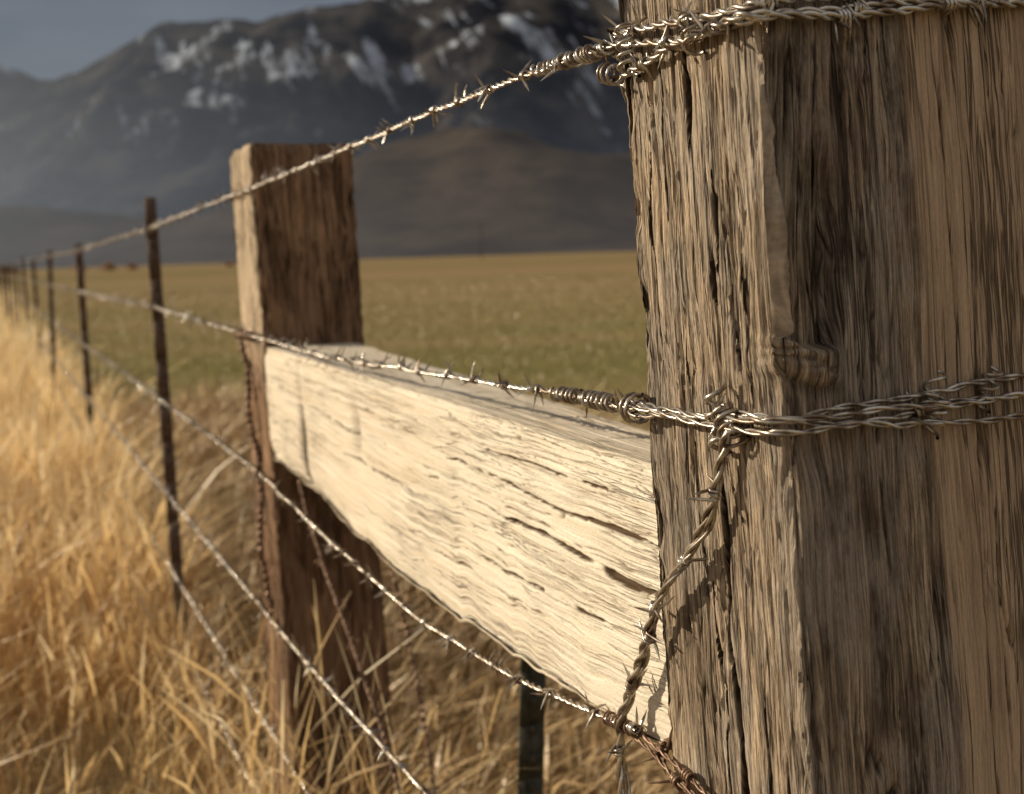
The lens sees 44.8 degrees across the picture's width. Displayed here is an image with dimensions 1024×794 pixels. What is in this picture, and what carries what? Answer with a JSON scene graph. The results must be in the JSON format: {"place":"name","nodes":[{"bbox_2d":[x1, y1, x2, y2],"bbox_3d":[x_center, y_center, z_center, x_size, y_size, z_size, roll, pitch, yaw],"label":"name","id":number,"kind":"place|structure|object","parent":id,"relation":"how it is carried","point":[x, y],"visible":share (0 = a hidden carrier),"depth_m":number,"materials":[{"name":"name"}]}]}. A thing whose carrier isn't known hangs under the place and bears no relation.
{"place":"outdoors","nodes":[
{"label":"outdoors","id":0,"kind":"place"},
{"bbox_2d":[0,284,276,793],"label":"dry grass","id":1,"kind":"structure","parent":0,"point":[56,544],"depth_m":5.14,"materials":[{"name":"beige plant"}]},
{"bbox_2d":[0,0,361,79],"label":"sky","id":2,"kind":"structure","parent":0,"point":[41,39],"materials":[{"name":"grey"}]},
{"bbox_2d":[0,0,629,222],"bbox_3d":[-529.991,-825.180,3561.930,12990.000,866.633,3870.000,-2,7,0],"label":"mountain","id":3,"kind":"structure","parent":0,"point":[170,116],"depth_m":3388.62,"materials":[{"name":"grey stone"}]},
{"bbox_2d":[0,125,636,268],"bbox_3d":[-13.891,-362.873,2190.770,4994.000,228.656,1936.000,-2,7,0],"label":"foothill","id":4,"kind":"structure","parent":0,"point":[443,192],"depth_m":1775.96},
{"bbox_2d":[0,251,676,793],"bbox_3d":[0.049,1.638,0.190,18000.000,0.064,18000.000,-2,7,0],"label":"ground","id":5,"kind":"structure","parent":0,"point":[428,271],"depth_m":24.33,"materials":[{"name":"plant"}]},
{"bbox_2d":[0,264,4,317],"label":"steel fence post","id":6,"kind":"object","parent":5,"relation":"on","point":[1,283],"visible":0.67,"depth_m":41.44,"materials":[{"name":"brown metal"}]},
{"bbox_2d":[1,265,7,317],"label":"steel fence post","id":7,"kind":"object","parent":5,"relation":"on","point":[4,288],"visible":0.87,"depth_m":37.80,"materials":[{"name":"brown metal"}]},
{"bbox_2d":[6,263,9,323],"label":"steel fence post","id":8,"kind":"object","parent":5,"relation":"on","point":[8,290],"visible":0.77,"depth_m":30.45,"materials":[{"name":"brown metal"}]},
{"bbox_2d":[0,300,309,793],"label":"barbed wire","id":9,"kind":"object","parent":8,"relation":"attached to","point":[217,643],"visible":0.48,"depth_m":3.85,"materials":[{"name":"silver metal"}]},
{"bbox_2d":[1,284,646,736],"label":"barbed wire","id":10,"kind":"object","parent":8,"relation":"attached to","point":[595,712],"visible":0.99,"depth_m":2.03,"materials":[{"name":"silver metal"}]},
{"bbox_2d":[3,263,12,327],"bbox_3d":[-13.892,-2.745,34.205,0.138,1.910,0.077,-4,7,-19],"label":"steel fence post","id":11,"kind":"object","parent":5,"relation":"on","point":[6,286],"visible":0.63,"depth_m":34.13,"materials":[{"name":"brown metal"}]},
{"bbox_2d":[10,261,15,331],"bbox_3d":[-10.774,-1.980,26.833,0.070,1.900,0.178,-4,7,-18],"label":"steel fence post","id":12,"kind":"object","parent":5,"relation":"on","point":[12,290],"visible":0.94,"depth_m":26.80,"materials":[{"name":"brown metal"}]},
{"bbox_2d":[15,263,21,329],"bbox_3d":[-9.119,-1.558,22.977,0.069,1.850,0.209,-4,7,-19],"label":"steel fence post","id":13,"kind":"object","parent":5,"relation":"on","point":[17,295],"visible":0.65,"depth_m":22.94,"materials":[{"name":"brown metal"}]},
{"bbox_2d":[21,256,30,351],"bbox_3d":[-7.506,-1.209,19.204,0.071,1.930,0.268,-4,7,-20],"label":"steel fence post","id":14,"kind":"object","parent":5,"relation":"on","point":[24,289],"visible":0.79,"depth_m":19.18,"materials":[{"name":"brown metal"}]},
{"bbox_2d":[31,258,42,368],"bbox_3d":[-5.959,-0.808,15.600,0.066,1.870,0.123,-5,7,-26],"label":"steel fence post","id":15,"kind":"object","parent":5,"relation":"on","point":[35,290],"visible":0.66,"depth_m":15.55,"materials":[{"name":"brown metal"}]},
{"bbox_2d":[45,250,59,414],"bbox_3d":[-4.397,-0.449,11.927,0.096,1.910,0.148,-2,7,0],"label":"steel fence post","id":16,"kind":"object","parent":5,"relation":"on","point":[51,309],"visible":0.74,"depth_m":11.89,"materials":[{"name":"brown metal"}]},
{"bbox_2d":[1,294,437,793],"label":"barbed wire","id":17,"kind":"object","parent":16,"relation":"attached to","point":[401,766],"visible":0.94,"depth_m":2.92,"materials":[{"name":"silver metal"}]},
{"bbox_2d":[3,274,651,425],"bbox_3d":[-11.423,-2.751,28.185,0.054,0.069,58.923,-5,7,-23],"label":"barbed wire","id":18,"kind":"object","parent":16,"relation":"attached to","point":[601,401],"visible":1,"depth_m":1.71,"materials":[{"name":"silver metal"}]},
{"bbox_2d":[619,366,1023,454],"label":"barbed wire binding","id":19,"kind":"object","parent":18,"relation":"attached to","point":[723,415],"visible":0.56,"depth_m":1.06,"materials":[{"name":"silver metal"}]},
{"bbox_2d":[73,244,95,467],"bbox_3d":[-2.842,-0.073,8.325,0.064,1.900,0.240,-5,7,-23],"label":"steel fence post","id":20,"kind":"object","parent":5,"relation":"on","point":[83,323],"visible":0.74,"depth_m":8.30,"materials":[{"name":"brown metal"}]},
{"bbox_2d":[1,261,233,273],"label":"distant shrubs","id":21,"kind":"object","parent":5,"relation":"on","point":[107,265],"visible":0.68,"depth_m":397.81,"materials":[{"name":"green plant"}]},
{"bbox_2d":[142,197,187,693],"bbox_3d":[-1.316,0.246,4.736,0.064,2.000,0.218,-5,7,-23],"label":"steel fence post","id":22,"kind":"object","parent":5,"relation":"on","point":[161,359],"visible":0.88,"depth_m":4.71,"materials":[{"name":"brown metal"}]},
{"bbox_2d":[51,398,257,793],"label":"barbed wire","id":23,"kind":"object","parent":22,"relation":"attached to","point":[225,730],"visible":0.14,"depth_m":3.79,"materials":[{"name":"silver metal"}]},
{"bbox_2d":[4,36,619,264],"bbox_3d":[-11.436,-3.069,28.161,0.052,0.150,58.908,-5,7,-23],"label":"barbed wire","id":24,"kind":"object","parent":22,"relation":"attached to","point":[580,56],"visible":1,"depth_m":1.71,"materials":[{"name":"silver metal"}]},
{"bbox_2d":[230,143,397,793],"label":"wooden fence post","id":25,"kind":"object","parent":5,"relation":"on","point":[297,261],"visible":0.69,"depth_m":3.00,"materials":[{"name":"brown wood"}]},
{"bbox_2d":[234,330,273,614],"bbox_3d":[-0.641,0.181,3.067,0.062,0.690,0.228,-5,7,-25],"label":"barbed wire tie","id":26,"kind":"object","parent":25,"relation":"attached to","point":[241,337],"visible":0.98,"depth_m":3.03,"materials":[{"name":"metal"}]},
{"bbox_2d":[265,343,670,743],"bbox_3d":[-0.110,0.126,2.140,0.229,0.331,1.884,-4,7,-23],"label":"wooden fence rail","id":27,"kind":"object","parent":25,"relation":"attached to","point":[519,525],"visible":0.94,"depth_m":1.65,"materials":[{"name":"beige wood"}]},
{"bbox_2d":[296,475,401,793],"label":"barbed wire","id":28,"kind":"object","parent":27,"relation":"attached to","point":[362,676],"visible":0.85,"depth_m":2.60,"materials":[{"name":"metal"}]},
{"bbox_2d":[390,567,435,793],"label":"barbed wire","id":29,"kind":"object","parent":27,"relation":"attached to","point":[407,635],"visible":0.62,"depth_m":2.67,"materials":[{"name":"metal"}]},
{"bbox_2d":[605,423,733,793],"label":"barbed wire tie","id":30,"kind":"object","parent":27,"relation":"attached to","point":[703,530],"visible":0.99,"depth_m":1.21,"materials":[{"name":"metal"}]},
{"bbox_2d":[45,374,677,793],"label":"dry thatch","id":31,"kind":"object","parent":5,"relation":"on","point":[223,414],"visible":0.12,"depth_m":4.56,"materials":[{"name":"brown plant"}]},
{"bbox_2d":[123,573,669,793],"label":"dry grass","id":32,"kind":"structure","parent":5,"relation":"on","point":[252,746],"depth_m":2.88,"materials":[{"name":"beige plant"}]},
{"bbox_2d":[517,658,578,793],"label":"steel fence post","id":33,"kind":"object","parent":5,"relation":"on","point":[531,742],"visible":0.35,"depth_m":2.40,"materials":[{"name":"black metal"}]},
{"bbox_2d":[618,0,1023,793],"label":"wooden fence post","id":34,"kind":"object","parent":5,"relation":"on","point":[824,218],"visible":0.92,"depth_m":1.07,"materials":[{"name":"brown wood"}]},
{"bbox_2d":[602,710,708,793],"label":"barbed wire binding","id":35,"kind":"object","parent":34,"relation":"attached to","point":[687,777],"visible":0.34,"depth_m":1.24,"materials":[{"name":"metal"}]},
{"bbox_2d":[596,0,1023,101],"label":"barbed wire binding","id":36,"kind":"object","parent":34,"relation":"attached to","point":[846,13],"visible":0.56,"depth_m":1.07,"materials":[{"name":"silver metal"}]}
]}

